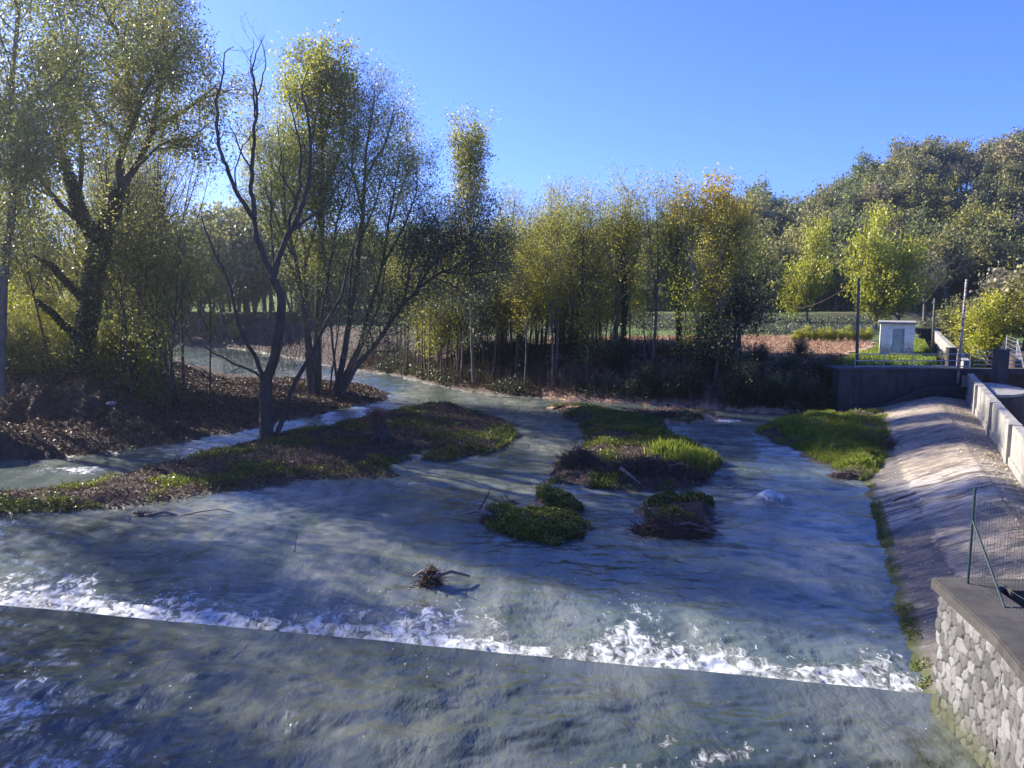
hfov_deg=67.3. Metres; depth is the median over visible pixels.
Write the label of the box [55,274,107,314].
bush
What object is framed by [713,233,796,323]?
orange topped tree
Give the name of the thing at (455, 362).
locust tree
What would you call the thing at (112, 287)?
sapling
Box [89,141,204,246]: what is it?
wood tree
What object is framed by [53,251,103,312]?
wood tree
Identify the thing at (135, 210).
wood tree
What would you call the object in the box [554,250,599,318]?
sapling
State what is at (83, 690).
water
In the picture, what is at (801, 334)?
shrub
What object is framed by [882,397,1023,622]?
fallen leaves
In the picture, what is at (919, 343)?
meadow grass
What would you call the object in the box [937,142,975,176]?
hillside tree
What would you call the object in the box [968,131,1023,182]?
hillside tree
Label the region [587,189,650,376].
locust tree
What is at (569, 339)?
bush
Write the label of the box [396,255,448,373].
locust tree
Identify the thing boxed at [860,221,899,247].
hillside tree
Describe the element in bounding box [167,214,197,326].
distant tree
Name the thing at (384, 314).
sapling
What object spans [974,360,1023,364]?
bridge railing
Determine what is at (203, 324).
distant tree
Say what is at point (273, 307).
distant tree
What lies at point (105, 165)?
wood tree
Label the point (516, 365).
locust tree
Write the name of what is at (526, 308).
locust tree
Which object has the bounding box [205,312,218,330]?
bush
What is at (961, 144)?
hillside tree
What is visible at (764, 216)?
hillside tree
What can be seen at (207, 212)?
distant tree
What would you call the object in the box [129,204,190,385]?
wood tree
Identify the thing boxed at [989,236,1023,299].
hillside tree
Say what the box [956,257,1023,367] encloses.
roadside tree
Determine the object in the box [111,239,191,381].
sapling
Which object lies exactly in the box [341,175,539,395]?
willow tree
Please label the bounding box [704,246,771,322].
dark tree
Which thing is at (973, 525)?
wire fence
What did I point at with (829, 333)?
shrub
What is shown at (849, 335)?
shrub
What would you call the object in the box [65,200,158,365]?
sapling
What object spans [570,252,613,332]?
sapling
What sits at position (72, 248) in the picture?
distant tree
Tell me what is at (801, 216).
hillside tree
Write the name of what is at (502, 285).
locust tree
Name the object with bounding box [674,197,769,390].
locust tree
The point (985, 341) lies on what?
roadside tree
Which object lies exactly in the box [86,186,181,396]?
sapling
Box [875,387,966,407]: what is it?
kerb wall
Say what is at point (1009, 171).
hillside tree
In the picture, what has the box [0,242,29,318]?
wood tree
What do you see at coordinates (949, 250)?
hillside tree
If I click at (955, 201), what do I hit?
hillside tree
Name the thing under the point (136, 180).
wood tree
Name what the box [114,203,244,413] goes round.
sapling
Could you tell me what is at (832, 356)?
bank litter
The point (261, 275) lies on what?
distant tree
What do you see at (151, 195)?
wood tree
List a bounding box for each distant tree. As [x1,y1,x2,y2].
[8,278,30,316]
[21,274,66,313]
[52,228,80,281]
[54,234,106,288]
[153,284,195,336]
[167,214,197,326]
[169,234,212,334]
[171,237,194,333]
[173,218,252,335]
[177,229,233,334]
[179,219,260,334]
[180,198,239,311]
[197,225,220,311]
[206,196,297,311]
[208,201,275,312]
[211,220,284,311]
[222,200,306,312]
[222,212,291,312]
[224,287,274,308]
[235,216,303,312]
[241,276,273,311]
[272,267,294,311]
[272,288,274,310]
[278,246,315,311]
[283,268,313,320]
[290,257,347,316]
[292,265,364,317]
[327,215,393,312]
[338,233,379,312]
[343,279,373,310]
[359,251,404,311]
[380,222,434,272]
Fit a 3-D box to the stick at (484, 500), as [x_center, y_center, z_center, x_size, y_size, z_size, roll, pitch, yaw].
[-1.190,4.894,32.337,0.602,1.030,0.100,0,7,0]
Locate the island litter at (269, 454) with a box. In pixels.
[0,401,719,513]
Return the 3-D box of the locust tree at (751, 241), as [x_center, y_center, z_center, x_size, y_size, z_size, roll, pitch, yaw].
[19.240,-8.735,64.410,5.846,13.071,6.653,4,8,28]
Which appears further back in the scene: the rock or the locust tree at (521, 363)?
the locust tree at (521, 363)
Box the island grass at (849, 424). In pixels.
[0,401,892,543]
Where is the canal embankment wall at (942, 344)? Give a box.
[931,329,970,386]
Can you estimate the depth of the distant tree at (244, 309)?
143.28 m
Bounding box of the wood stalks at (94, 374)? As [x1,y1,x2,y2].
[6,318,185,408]
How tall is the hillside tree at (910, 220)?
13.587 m
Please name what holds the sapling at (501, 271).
on the ground at (10, 448)
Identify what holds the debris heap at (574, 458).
on the ground at (10, 448)
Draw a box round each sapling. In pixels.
[0,193,90,372]
[4,200,67,305]
[13,226,69,305]
[19,219,80,312]
[22,211,74,313]
[31,171,160,396]
[51,220,124,328]
[55,225,107,304]
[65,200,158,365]
[67,199,178,383]
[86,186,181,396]
[97,219,183,411]
[105,202,191,396]
[109,223,198,340]
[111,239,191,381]
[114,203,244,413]
[115,166,192,324]
[118,200,206,399]
[161,252,238,394]
[364,276,400,363]
[394,260,435,370]
[404,265,443,379]
[417,294,447,380]
[419,280,455,383]
[444,263,486,379]
[462,283,510,382]
[474,288,515,375]
[487,251,516,358]
[489,219,530,354]
[514,268,538,355]
[528,269,545,339]
[530,243,586,356]
[553,253,593,330]
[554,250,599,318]
[565,277,620,376]
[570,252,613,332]
[589,242,645,342]
[607,250,652,337]
[632,252,680,360]
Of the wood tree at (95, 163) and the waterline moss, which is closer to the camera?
the waterline moss
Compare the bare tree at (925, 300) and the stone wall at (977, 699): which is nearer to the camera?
the stone wall at (977, 699)
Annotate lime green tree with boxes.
[773,210,850,321]
[837,197,919,328]
[852,235,957,322]
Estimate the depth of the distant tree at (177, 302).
132.29 m
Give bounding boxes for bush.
[6,309,41,365]
[7,275,34,315]
[7,285,76,354]
[7,305,21,337]
[8,289,45,361]
[33,293,106,357]
[37,309,72,359]
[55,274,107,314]
[63,316,125,371]
[97,305,127,364]
[115,310,170,376]
[132,340,170,392]
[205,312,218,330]
[227,319,244,337]
[553,319,594,354]
[595,330,632,369]
[623,358,668,398]
[660,352,706,398]
[672,310,761,384]
[686,248,780,352]
[715,354,773,402]
[747,340,772,362]
[753,367,795,404]
[777,350,803,370]
[784,337,817,358]
[806,383,832,407]
[817,383,847,409]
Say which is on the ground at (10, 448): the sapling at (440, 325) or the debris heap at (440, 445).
the debris heap at (440, 445)
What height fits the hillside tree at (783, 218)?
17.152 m
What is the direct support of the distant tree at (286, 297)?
on the ground at (10, 448)
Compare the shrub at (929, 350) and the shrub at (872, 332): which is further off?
the shrub at (872, 332)
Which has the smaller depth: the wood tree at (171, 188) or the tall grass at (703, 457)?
the tall grass at (703, 457)
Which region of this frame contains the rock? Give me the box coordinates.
[106,401,116,405]
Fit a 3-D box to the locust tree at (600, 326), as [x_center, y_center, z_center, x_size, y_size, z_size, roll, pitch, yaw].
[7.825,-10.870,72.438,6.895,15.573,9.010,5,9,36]
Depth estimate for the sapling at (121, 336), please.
53.53 m
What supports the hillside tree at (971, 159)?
on the ground at (10, 448)
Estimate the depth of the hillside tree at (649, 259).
152.40 m
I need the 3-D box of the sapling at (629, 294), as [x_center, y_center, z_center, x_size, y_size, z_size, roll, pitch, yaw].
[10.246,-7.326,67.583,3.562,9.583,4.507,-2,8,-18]
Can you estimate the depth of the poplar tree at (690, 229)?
62.77 m
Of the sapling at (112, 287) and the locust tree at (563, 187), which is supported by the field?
the locust tree at (563, 187)
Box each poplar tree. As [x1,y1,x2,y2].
[0,0,157,396]
[0,0,276,375]
[0,84,88,272]
[239,11,382,390]
[437,101,501,381]
[660,170,718,356]
[688,163,762,336]
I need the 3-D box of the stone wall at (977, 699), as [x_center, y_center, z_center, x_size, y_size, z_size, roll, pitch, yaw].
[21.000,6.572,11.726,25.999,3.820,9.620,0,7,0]
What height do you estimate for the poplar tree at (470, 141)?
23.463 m
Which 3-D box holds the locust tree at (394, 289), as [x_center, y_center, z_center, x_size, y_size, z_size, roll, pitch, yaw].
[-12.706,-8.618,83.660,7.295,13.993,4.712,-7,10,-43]
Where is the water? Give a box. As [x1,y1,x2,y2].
[0,605,980,767]
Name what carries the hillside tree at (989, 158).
on the ground at (10, 448)
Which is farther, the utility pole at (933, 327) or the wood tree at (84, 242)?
the utility pole at (933, 327)
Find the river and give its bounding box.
[0,343,925,691]
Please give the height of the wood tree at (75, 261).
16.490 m
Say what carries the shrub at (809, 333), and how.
on the field
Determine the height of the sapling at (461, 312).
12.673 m
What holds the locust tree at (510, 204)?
on the ground at (10, 448)
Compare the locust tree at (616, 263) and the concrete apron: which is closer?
the concrete apron
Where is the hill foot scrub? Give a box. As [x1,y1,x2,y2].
[637,277,1016,311]
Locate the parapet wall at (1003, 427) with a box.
[966,373,1023,488]
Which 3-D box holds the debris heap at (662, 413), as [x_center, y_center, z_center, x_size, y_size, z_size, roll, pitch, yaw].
[10.753,2.156,54.714,6.062,2.049,2.522,0,7,0]
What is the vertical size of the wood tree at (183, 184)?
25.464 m
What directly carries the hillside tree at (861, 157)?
on the ground at (10, 448)
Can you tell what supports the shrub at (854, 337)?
on the field
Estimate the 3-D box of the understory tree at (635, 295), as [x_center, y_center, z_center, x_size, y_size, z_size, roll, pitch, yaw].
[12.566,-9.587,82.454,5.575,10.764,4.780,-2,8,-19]
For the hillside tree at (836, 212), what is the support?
on the ground at (10, 448)
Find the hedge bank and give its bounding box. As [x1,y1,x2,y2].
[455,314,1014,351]
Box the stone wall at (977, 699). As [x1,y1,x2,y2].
[930,577,1023,767]
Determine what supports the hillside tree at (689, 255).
on the ground at (10, 448)
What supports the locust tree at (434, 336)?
on the ground at (10, 448)
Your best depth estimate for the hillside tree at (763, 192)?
199.31 m
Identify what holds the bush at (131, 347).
on the ground at (10, 448)
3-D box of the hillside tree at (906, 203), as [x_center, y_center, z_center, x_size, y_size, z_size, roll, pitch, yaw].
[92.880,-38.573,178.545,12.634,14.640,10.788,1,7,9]
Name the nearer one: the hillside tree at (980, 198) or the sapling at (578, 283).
the sapling at (578, 283)
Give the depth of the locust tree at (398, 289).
89.78 m
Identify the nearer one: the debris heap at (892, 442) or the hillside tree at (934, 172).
the debris heap at (892, 442)
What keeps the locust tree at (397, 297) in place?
on the ground at (10, 448)
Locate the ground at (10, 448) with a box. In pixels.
[0,194,1023,546]
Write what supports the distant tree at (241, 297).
on the ground at (10, 448)
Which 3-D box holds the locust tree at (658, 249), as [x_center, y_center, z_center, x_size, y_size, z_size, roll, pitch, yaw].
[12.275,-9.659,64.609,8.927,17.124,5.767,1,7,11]
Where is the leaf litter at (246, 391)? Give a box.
[0,361,389,455]
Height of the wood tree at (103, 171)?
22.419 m
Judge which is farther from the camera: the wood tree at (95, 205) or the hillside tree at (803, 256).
the hillside tree at (803, 256)
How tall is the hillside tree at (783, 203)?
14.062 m
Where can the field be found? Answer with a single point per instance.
(649, 402)
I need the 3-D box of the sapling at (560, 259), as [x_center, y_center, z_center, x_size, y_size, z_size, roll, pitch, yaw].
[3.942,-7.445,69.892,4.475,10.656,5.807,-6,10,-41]
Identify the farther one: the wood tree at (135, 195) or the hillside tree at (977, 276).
the hillside tree at (977, 276)
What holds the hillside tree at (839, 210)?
on the ground at (10, 448)
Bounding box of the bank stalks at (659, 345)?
[348,327,736,406]
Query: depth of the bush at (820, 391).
58.11 m
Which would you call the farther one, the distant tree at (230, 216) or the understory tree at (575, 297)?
the distant tree at (230, 216)
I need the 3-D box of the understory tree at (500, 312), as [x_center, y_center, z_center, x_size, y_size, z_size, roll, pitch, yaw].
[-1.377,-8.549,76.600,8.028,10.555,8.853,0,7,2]
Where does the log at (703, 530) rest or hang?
on the debris heap at (663, 526)
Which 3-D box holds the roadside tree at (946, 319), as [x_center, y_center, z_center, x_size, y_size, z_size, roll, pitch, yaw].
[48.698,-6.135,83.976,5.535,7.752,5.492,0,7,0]
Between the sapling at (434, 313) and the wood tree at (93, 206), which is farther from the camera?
the sapling at (434, 313)
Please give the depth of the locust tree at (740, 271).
62.77 m
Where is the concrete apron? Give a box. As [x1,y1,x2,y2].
[863,396,1023,693]
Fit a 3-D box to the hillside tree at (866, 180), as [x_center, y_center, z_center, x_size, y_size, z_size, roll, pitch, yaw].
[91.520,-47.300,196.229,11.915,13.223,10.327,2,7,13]
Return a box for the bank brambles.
[346,337,852,412]
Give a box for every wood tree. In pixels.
[0,178,37,365]
[0,181,56,309]
[0,193,48,323]
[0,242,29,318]
[8,244,45,324]
[24,189,86,310]
[27,163,102,293]
[36,140,115,335]
[42,132,165,377]
[46,94,167,380]
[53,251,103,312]
[55,144,179,309]
[59,189,137,299]
[63,155,116,325]
[66,90,216,376]
[67,166,148,316]
[68,254,126,337]
[71,127,219,358]
[71,142,155,349]
[72,132,138,311]
[73,115,223,377]
[85,154,188,333]
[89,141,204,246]
[93,166,170,323]
[104,103,199,375]
[108,263,180,391]
[109,157,176,323]
[124,163,208,380]
[125,154,185,372]
[127,107,195,378]
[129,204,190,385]
[136,114,238,355]
[152,212,247,387]
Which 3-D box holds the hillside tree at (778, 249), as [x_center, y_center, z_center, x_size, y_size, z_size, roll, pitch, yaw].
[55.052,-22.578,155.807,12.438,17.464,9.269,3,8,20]
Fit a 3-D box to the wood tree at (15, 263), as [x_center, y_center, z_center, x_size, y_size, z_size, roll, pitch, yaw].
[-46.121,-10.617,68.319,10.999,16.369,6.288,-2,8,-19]
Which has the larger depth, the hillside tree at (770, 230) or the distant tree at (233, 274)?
the hillside tree at (770, 230)
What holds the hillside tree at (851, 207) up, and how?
on the ground at (10, 448)
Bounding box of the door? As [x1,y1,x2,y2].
[892,329,903,351]
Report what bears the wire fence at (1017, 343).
on the ground at (10, 448)
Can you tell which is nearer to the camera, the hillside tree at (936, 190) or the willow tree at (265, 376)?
the willow tree at (265, 376)
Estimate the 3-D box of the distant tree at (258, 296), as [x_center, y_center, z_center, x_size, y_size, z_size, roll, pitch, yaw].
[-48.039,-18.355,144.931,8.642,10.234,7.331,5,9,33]
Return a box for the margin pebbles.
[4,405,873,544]
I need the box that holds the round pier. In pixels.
[982,382,1023,419]
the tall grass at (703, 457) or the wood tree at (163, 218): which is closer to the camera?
the tall grass at (703, 457)
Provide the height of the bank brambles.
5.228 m
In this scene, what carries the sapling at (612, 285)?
on the ground at (10, 448)
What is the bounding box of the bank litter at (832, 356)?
[359,345,844,411]
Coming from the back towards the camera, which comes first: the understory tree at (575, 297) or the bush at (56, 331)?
the understory tree at (575, 297)
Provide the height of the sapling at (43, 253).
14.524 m
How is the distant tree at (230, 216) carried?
on the ground at (10, 448)
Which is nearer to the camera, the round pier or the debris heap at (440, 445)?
the debris heap at (440, 445)
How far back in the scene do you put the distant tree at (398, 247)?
141.17 m
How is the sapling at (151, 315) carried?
on the ground at (10, 448)
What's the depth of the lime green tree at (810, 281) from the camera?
117.70 m
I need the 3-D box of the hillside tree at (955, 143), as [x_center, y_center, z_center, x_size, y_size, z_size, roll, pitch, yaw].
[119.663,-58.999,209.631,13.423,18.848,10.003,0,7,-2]
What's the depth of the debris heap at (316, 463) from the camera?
39.75 m
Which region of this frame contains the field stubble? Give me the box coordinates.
[549,334,871,422]
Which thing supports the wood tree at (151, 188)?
on the ground at (10, 448)
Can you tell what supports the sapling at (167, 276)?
on the ground at (10, 448)
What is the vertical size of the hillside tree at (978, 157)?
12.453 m
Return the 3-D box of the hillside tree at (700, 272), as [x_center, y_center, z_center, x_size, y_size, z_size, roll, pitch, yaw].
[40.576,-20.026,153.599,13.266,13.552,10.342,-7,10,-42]
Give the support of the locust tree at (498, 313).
on the ground at (10, 448)
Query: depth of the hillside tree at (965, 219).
167.27 m
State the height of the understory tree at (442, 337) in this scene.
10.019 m
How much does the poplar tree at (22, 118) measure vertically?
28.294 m
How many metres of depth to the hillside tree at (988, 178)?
189.85 m
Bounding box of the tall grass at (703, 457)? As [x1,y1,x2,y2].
[643,437,717,475]
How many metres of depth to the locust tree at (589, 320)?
66.12 m
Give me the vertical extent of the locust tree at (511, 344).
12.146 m
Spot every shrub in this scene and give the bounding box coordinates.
[789,330,800,340]
[797,329,807,339]
[803,324,814,339]
[812,331,819,340]
[815,328,827,340]
[824,326,837,340]
[830,329,839,339]
[836,328,846,339]
[842,325,853,340]
[851,330,855,340]
[859,327,868,339]
[863,325,876,340]
[920,345,936,353]
[936,343,966,364]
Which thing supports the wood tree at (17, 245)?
on the ground at (10, 448)
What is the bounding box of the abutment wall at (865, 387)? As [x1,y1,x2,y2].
[824,365,964,412]
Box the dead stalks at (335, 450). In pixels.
[1,400,889,538]
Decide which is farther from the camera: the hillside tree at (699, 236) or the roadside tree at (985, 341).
the hillside tree at (699, 236)
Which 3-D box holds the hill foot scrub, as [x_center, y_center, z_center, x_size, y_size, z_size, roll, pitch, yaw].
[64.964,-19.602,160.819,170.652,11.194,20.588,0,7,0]
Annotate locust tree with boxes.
[373,243,412,366]
[379,256,404,343]
[387,254,411,352]
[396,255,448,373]
[398,266,420,368]
[400,310,415,350]
[401,265,429,364]
[413,263,469,368]
[414,292,446,374]
[433,258,452,366]
[435,221,494,379]
[443,275,487,369]
[450,247,481,359]
[456,226,491,362]
[457,252,495,369]
[480,236,527,352]
[480,272,531,376]
[482,173,537,347]
[482,215,512,347]
[488,211,552,383]
[489,244,562,387]
[493,205,602,379]
[495,236,559,378]
[506,190,556,346]
[514,173,595,346]
[523,200,603,346]
[523,209,569,347]
[523,238,573,387]
[532,202,585,340]
[534,167,590,337]
[536,174,621,325]
[553,196,621,339]
[554,215,613,341]
[558,173,625,364]
[566,274,617,382]
[579,203,631,335]
[580,192,667,341]
[586,244,628,343]
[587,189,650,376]
[592,157,657,343]
[606,162,710,367]
[619,264,673,357]
[646,157,728,355]
[646,193,709,362]
[652,255,715,373]
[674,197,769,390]
[699,167,761,335]
[701,195,764,355]
[728,201,776,351]
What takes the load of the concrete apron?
on the ground at (10, 448)
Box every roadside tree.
[929,292,980,347]
[946,285,1023,367]
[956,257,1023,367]
[962,262,1023,348]
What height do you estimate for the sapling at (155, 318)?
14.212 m
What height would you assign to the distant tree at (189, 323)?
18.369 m
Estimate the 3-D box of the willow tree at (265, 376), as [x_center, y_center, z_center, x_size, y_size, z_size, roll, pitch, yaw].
[-15.390,-9.113,46.044,18.414,26.029,8.912,0,7,0]
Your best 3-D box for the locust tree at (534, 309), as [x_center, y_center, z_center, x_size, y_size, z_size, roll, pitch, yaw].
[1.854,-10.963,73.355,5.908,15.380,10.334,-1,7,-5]
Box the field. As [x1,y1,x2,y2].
[542,335,876,423]
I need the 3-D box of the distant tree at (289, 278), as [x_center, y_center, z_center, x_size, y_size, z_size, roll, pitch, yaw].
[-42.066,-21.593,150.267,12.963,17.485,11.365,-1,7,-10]
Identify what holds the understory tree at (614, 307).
on the ground at (10, 448)
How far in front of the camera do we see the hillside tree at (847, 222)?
165.10 m
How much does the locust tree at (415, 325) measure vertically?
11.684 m
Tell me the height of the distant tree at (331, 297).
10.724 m
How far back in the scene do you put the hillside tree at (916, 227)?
166.82 m
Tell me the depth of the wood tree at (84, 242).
62.20 m
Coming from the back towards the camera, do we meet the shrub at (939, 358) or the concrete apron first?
the shrub at (939, 358)
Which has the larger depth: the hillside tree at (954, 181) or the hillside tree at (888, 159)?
the hillside tree at (888, 159)
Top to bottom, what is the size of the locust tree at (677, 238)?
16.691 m
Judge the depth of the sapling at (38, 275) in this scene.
73.74 m
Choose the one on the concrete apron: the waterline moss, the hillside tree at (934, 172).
the waterline moss
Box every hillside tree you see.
[378,210,417,237]
[604,223,647,279]
[629,214,686,304]
[634,226,681,311]
[668,249,706,311]
[673,221,709,256]
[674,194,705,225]
[674,240,707,303]
[686,254,719,295]
[716,187,757,218]
[726,184,752,202]
[729,229,771,249]
[738,188,780,238]
[742,171,791,215]
[742,179,777,217]
[747,214,784,263]
[758,229,801,311]
[760,240,789,300]
[769,198,800,241]
[771,194,798,215]
[777,213,837,283]
[779,222,795,254]
[786,192,805,214]
[787,197,847,243]
[790,196,817,238]
[792,228,842,311]
[794,196,837,226]
[795,185,842,217]
[798,178,840,209]
[811,174,875,222]
[811,244,856,311]
[821,193,864,220]
[825,147,883,204]
[827,220,862,308]
[829,205,857,228]
[829,210,870,292]
[832,162,877,199]
[833,208,876,233]
[844,249,885,310]
[849,173,883,198]
[850,177,906,217]
[854,172,900,212]
[854,197,916,235]
[858,229,908,277]
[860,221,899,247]
[864,137,926,185]
[864,202,900,230]
[878,140,902,190]
[882,132,937,163]
[882,212,927,244]
[883,154,929,212]
[885,185,934,224]
[891,140,946,189]
[892,207,939,231]
[894,196,956,282]
[896,172,957,220]
[897,225,957,311]
[907,136,934,158]
[908,218,980,310]
[912,152,947,181]
[913,133,963,176]
[918,170,974,204]
[919,205,956,236]
[920,159,941,186]
[932,217,965,276]
[933,187,978,221]
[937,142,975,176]
[938,158,973,185]
[940,199,990,229]
[943,134,974,170]
[945,141,978,190]
[947,137,978,158]
[947,184,1004,220]
[948,233,978,299]
[949,208,1011,291]
[956,216,1023,300]
[961,146,989,189]
[966,159,1006,198]
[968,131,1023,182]
[968,151,984,180]
[968,177,990,207]
[968,256,1007,291]
[970,135,1002,154]
[970,140,1022,183]
[971,199,1023,245]
[972,133,1004,163]
[981,128,1023,159]
[981,155,1023,201]
[985,177,1023,221]
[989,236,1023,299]
[1001,202,1023,248]
[1004,233,1023,279]
[1006,125,1023,148]
[1009,231,1023,249]
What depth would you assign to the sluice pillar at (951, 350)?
59.30 m
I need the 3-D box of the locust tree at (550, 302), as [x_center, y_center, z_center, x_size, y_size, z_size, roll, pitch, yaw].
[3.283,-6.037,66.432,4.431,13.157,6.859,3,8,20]
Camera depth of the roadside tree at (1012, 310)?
73.52 m
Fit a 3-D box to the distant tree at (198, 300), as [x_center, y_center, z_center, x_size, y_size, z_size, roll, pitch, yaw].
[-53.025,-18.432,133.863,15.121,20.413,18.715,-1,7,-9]
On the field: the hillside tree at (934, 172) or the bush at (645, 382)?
the bush at (645, 382)
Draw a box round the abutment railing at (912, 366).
[854,354,970,367]
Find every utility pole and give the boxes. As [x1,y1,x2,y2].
[855,278,860,365]
[931,298,935,351]
[956,279,967,382]
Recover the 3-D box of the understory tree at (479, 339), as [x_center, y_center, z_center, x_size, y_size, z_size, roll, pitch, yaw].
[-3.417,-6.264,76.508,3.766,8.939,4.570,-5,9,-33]
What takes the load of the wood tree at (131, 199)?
on the ground at (10, 448)
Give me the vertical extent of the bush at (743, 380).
4.538 m
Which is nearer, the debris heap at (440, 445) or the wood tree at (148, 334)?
the debris heap at (440, 445)
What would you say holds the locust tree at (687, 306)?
on the ground at (10, 448)
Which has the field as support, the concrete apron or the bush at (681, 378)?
the bush at (681, 378)
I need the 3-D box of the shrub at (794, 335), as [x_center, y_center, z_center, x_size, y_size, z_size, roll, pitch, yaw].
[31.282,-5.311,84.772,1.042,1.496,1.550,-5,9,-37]
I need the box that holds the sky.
[0,0,1023,245]
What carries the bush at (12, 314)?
on the ground at (10, 448)
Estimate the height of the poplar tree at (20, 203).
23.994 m
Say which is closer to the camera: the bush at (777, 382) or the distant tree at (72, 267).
the bush at (777, 382)
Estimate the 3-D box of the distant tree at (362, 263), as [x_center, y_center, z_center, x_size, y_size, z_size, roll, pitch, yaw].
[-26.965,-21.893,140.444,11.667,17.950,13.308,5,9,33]
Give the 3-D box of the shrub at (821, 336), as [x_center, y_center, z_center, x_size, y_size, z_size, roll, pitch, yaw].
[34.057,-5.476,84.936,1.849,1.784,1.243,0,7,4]
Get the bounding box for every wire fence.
[838,325,914,336]
[966,488,1023,616]
[971,335,1022,367]
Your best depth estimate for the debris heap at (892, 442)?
43.58 m
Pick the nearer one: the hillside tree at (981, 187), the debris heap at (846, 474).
the debris heap at (846, 474)
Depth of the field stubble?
72.82 m
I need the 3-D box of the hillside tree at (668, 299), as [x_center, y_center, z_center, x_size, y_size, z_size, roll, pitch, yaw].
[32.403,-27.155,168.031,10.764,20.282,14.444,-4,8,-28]
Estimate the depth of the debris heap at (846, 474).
38.06 m
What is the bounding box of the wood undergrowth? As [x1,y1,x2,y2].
[6,308,199,408]
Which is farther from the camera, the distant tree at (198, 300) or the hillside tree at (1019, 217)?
the hillside tree at (1019, 217)
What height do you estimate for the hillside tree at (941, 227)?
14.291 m
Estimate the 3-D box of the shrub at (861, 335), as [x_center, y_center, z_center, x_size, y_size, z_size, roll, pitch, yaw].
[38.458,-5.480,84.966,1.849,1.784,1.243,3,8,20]
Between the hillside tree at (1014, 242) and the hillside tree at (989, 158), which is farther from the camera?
the hillside tree at (989, 158)
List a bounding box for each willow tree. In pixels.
[104,5,409,438]
[220,83,396,393]
[268,210,408,395]
[315,36,450,391]
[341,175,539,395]
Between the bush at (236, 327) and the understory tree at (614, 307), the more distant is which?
the bush at (236, 327)
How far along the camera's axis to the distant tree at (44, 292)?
137.66 m
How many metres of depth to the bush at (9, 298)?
60.79 m
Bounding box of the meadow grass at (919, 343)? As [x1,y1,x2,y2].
[814,338,940,410]
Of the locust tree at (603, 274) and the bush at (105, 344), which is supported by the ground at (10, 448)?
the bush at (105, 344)
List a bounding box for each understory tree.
[405,287,446,367]
[409,299,455,363]
[435,290,459,364]
[436,250,495,354]
[437,277,486,358]
[467,289,496,362]
[473,251,537,346]
[513,275,544,339]
[518,250,603,343]
[528,276,549,339]
[538,243,628,338]
[565,250,621,323]
[601,264,645,337]
[608,267,640,335]
[613,250,653,341]
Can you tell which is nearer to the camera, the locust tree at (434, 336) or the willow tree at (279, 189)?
the willow tree at (279, 189)
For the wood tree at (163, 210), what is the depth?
66.83 m
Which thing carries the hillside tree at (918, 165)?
on the ground at (10, 448)
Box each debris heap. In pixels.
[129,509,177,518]
[258,446,351,471]
[409,559,469,589]
[420,431,489,453]
[460,505,514,521]
[540,436,615,470]
[584,440,720,484]
[622,403,702,421]
[622,496,724,543]
[825,464,872,480]
[851,423,909,450]
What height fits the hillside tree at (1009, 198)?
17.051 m
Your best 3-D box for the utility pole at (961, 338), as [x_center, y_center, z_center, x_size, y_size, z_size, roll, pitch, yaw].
[32.996,-3.841,56.363,0.302,7.589,0.230,0,7,0]
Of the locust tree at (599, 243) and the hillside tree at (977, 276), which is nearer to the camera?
the locust tree at (599, 243)
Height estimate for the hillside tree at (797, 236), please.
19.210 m
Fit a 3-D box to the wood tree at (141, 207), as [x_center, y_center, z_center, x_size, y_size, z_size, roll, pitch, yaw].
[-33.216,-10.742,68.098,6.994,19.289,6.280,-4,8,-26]
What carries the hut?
on the ground at (10, 448)
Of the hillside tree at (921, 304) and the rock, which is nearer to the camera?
the rock
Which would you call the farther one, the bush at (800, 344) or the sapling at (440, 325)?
the sapling at (440, 325)
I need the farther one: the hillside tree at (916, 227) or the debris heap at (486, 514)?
the hillside tree at (916, 227)
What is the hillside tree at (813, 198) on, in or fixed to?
on the ground at (10, 448)
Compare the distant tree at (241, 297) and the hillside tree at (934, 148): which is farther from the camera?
the hillside tree at (934, 148)
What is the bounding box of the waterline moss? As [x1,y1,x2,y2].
[866,476,932,687]
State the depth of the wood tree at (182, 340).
65.93 m
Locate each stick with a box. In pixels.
[177,509,234,515]
[478,489,490,509]
[893,488,932,501]
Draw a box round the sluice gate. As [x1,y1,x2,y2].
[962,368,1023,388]
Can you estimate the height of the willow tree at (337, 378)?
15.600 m
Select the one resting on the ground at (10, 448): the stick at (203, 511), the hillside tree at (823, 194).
the hillside tree at (823, 194)
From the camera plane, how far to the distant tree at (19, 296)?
133.33 m
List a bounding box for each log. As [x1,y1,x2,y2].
[619,467,640,483]
[682,527,721,535]
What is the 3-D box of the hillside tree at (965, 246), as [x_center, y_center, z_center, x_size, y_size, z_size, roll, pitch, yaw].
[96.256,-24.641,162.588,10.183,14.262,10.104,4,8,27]
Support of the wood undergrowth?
on the ground at (10, 448)
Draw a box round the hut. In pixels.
[878,320,917,353]
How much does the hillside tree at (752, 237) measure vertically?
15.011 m
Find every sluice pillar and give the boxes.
[945,347,957,365]
[990,349,1010,384]
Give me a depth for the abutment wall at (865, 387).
57.47 m
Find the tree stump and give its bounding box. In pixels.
[357,399,400,442]
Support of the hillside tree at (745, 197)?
on the ground at (10, 448)
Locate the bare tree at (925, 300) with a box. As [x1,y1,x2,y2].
[901,244,965,324]
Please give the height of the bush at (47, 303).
6.610 m
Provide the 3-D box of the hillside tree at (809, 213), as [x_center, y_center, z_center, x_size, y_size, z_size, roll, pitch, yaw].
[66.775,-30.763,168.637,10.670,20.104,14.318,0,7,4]

